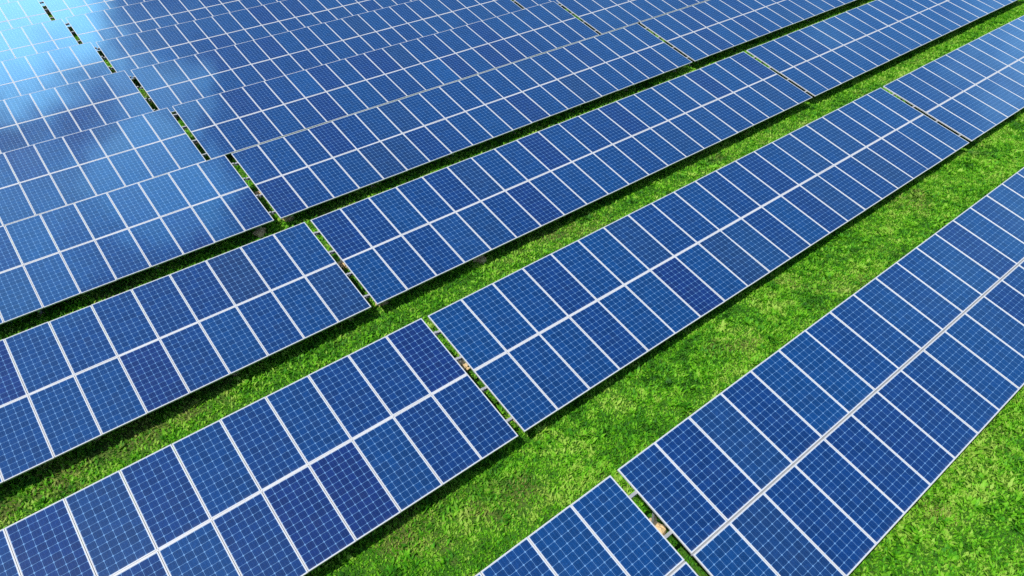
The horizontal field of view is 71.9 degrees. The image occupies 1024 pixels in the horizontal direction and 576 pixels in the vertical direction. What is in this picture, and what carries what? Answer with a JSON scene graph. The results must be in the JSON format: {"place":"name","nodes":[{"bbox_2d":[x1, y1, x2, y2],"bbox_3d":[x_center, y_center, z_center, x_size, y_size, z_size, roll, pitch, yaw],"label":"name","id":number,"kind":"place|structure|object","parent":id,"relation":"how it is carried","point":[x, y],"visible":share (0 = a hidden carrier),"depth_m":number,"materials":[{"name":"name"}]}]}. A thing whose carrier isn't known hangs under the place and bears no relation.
{"place":"outdoors","nodes":[
{"label":"outdoors","id":0,"kind":"place"},
{"bbox_2d":[0,0,1023,575],"bbox_3d":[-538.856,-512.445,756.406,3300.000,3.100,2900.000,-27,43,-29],"label":"ground","id":1,"kind":"structure","parent":0,"point":[682,552],"depth_m":17.14,"materials":[{"name":"green plant"}]},
{"bbox_2d":[0,0,19,4],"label":"solar table","id":2,"kind":"object","parent":1,"relation":"on","point":[4,1],"depth_m":43.02,"materials":[{"name":"glass"}]},
{"bbox_2d":[0,0,51,35],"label":"solar table","id":3,"kind":"object","parent":1,"relation":"on","point":[15,14],"visible":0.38,"depth_m":40.48,"materials":[{"name":"glass"}]},
{"bbox_2d":[0,19,78,66],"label":"solar table","id":4,"kind":"object","parent":1,"relation":"on","point":[23,41],"visible":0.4,"depth_m":37.30,"materials":[{"name":"photovoltaic glass"},{"name":"aluminium"},{"name":"galvanised steel"}]},
{"bbox_2d":[38,0,49,13],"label":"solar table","id":5,"kind":"object","parent":1,"relation":"on","point":[44,5],"visible":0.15,"depth_m":43.50,"materials":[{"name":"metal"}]},
{"bbox_2d":[0,42,111,101],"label":"solar table","id":6,"kind":"object","parent":1,"relation":"on","point":[28,74],"visible":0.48,"depth_m":33.97,"materials":[{"name":"photovoltaic glass"},{"name":"aluminium"},{"name":"galvanised steel"}]},
{"bbox_2d":[0,70,154,156],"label":"solar table","id":7,"kind":"object","parent":1,"relation":"on","point":[114,97],"visible":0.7,"depth_m":30.62,"materials":[{"name":"photovoltaic glass"},{"name":"aluminium"},{"name":"galvanised steel"}]},
{"bbox_2d":[41,0,149,34],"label":"solar table","id":8,"kind":"object","parent":1,"relation":"on","point":[63,10],"visible":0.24,"depth_m":41.69,"materials":[{"name":"photovoltaic glass"},{"name":"aluminium"},{"name":"galvanised steel"}]},
{"bbox_2d":[0,108,205,226],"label":"solar table","id":9,"kind":"object","parent":1,"relation":"on","point":[143,147],"visible":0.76,"depth_m":26.49,"materials":[{"name":"photovoltaic glass"},{"name":"aluminium"},{"name":"galvanised steel"}]},
{"bbox_2d":[0,155,273,324],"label":"solar table","id":10,"kind":"object","parent":1,"relation":"on","point":[196,207],"visible":0.96,"depth_m":22.28,"materials":[{"name":"photovoltaic glass"},{"name":"aluminium"},{"name":"galvanised steel"}]},
{"bbox_2d":[66,0,283,53],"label":"solar table","id":11,"kind":"object","parent":1,"relation":"on","point":[93,28],"visible":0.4,"depth_m":39.97,"materials":[{"name":"photovoltaic glass"},{"name":"aluminium"},{"name":"galvanised steel"}]},
{"bbox_2d":[0,222,370,483],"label":"solar table","id":12,"kind":"object","parent":1,"relation":"on","point":[272,294],"visible":0.98,"depth_m":17.84,"materials":[{"name":"photovoltaic glass"},{"name":"aluminium"},{"name":"galvanised steel"}]},
{"bbox_2d":[96,0,414,85],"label":"solar table","id":13,"kind":"object","parent":1,"relation":"on","point":[128,53],"visible":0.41,"depth_m":38.09,"materials":[{"name":"photovoltaic glass"},{"name":"aluminium"},{"name":"galvanised steel"}]},
{"bbox_2d":[0,318,517,575],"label":"solar table","id":14,"kind":"object","parent":1,"relation":"on","point":[383,430],"visible":1,"depth_m":14.08,"materials":[{"name":"glass"}]},
{"bbox_2d":[131,0,522,118],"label":"solar table","id":15,"kind":"object","parent":1,"relation":"on","point":[169,84],"visible":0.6,"depth_m":35.94,"materials":[{"name":"photovoltaic glass"},{"name":"aluminium"},{"name":"galvanised steel"}]},
{"bbox_2d":[172,1,598,158],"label":"solar table","id":16,"kind":"object","parent":1,"relation":"on","point":[235,120],"visible":0.86,"depth_m":32.22,"materials":[{"name":"photovoltaic glass"},{"name":"aluminium"},{"name":"galvanised steel"}]},
{"bbox_2d":[231,23,691,221],"bbox_3d":[-0.715,-7.494,29.755,21.195,1.918,3.673,-27,43,-29],"label":"solar table","id":17,"kind":"object","parent":1,"relation":"on","point":[290,175],"visible":0.96,"depth_m":28.21,"materials":[{"name":"photovoltaic glass"},{"name":"aluminium"},{"name":"galvanised steel"}]},
{"bbox_2d":[514,0,559,8],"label":"solar table","id":18,"kind":"object","parent":1,"relation":"on","point":[524,4],"visible":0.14,"depth_m":42.16,"materials":[{"name":"glass"}]},
{"bbox_2d":[310,51,811,306],"bbox_3d":[3.291,-4.710,25.689,21.195,1.917,3.671,-27,43,-29],"label":"solar table","id":19,"kind":"object","parent":1,"relation":"on","point":[387,245],"visible":0.91,"depth_m":23.94,"materials":[{"name":"glass"}]},
{"bbox_2d":[475,475,697,575],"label":"solar table","id":20,"kind":"object","parent":1,"relation":"on","point":[606,527],"visible":1,"depth_m":12.12,"materials":[{"name":"glass"}]},
{"bbox_2d":[556,0,707,34],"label":"solar table","id":21,"kind":"object","parent":1,"relation":"on","point":[602,16],"visible":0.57,"depth_m":39.50,"materials":[{"name":"glass"}]},
{"bbox_2d":[428,88,968,431],"bbox_3d":[7.300,-1.990,21.711,21.195,1.906,3.672,-27,43,-29],"label":"solar table","id":22,"kind":"object","parent":1,"relation":"on","point":[533,344],"visible":0.96,"depth_m":19.72,"materials":[{"name":"glass"}]},
{"bbox_2d":[640,0,855,66],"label":"solar table","id":23,"kind":"object","parent":1,"relation":"on","point":[699,31],"visible":0.88,"depth_m":36.75,"materials":[{"name":"glass"}]},
{"bbox_2d":[617,167,1023,575],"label":"solar table","id":24,"kind":"object","parent":1,"relation":"on","point":[837,440],"visible":0.98,"depth_m":14.57,"materials":[{"name":"glass"}]},
{"bbox_2d":[746,0,1016,100],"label":"solar table","id":25,"kind":"object","parent":1,"relation":"on","point":[818,58],"visible":0.91,"depth_m":33.62,"materials":[{"name":"glass"}]},
{"bbox_2d":[883,15,1023,141],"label":"solar table","id":26,"kind":"object","parent":1,"relation":"on","point":[972,90],"visible":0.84,"depth_m":28.39,"materials":[{"name":"glass"}]}
]}

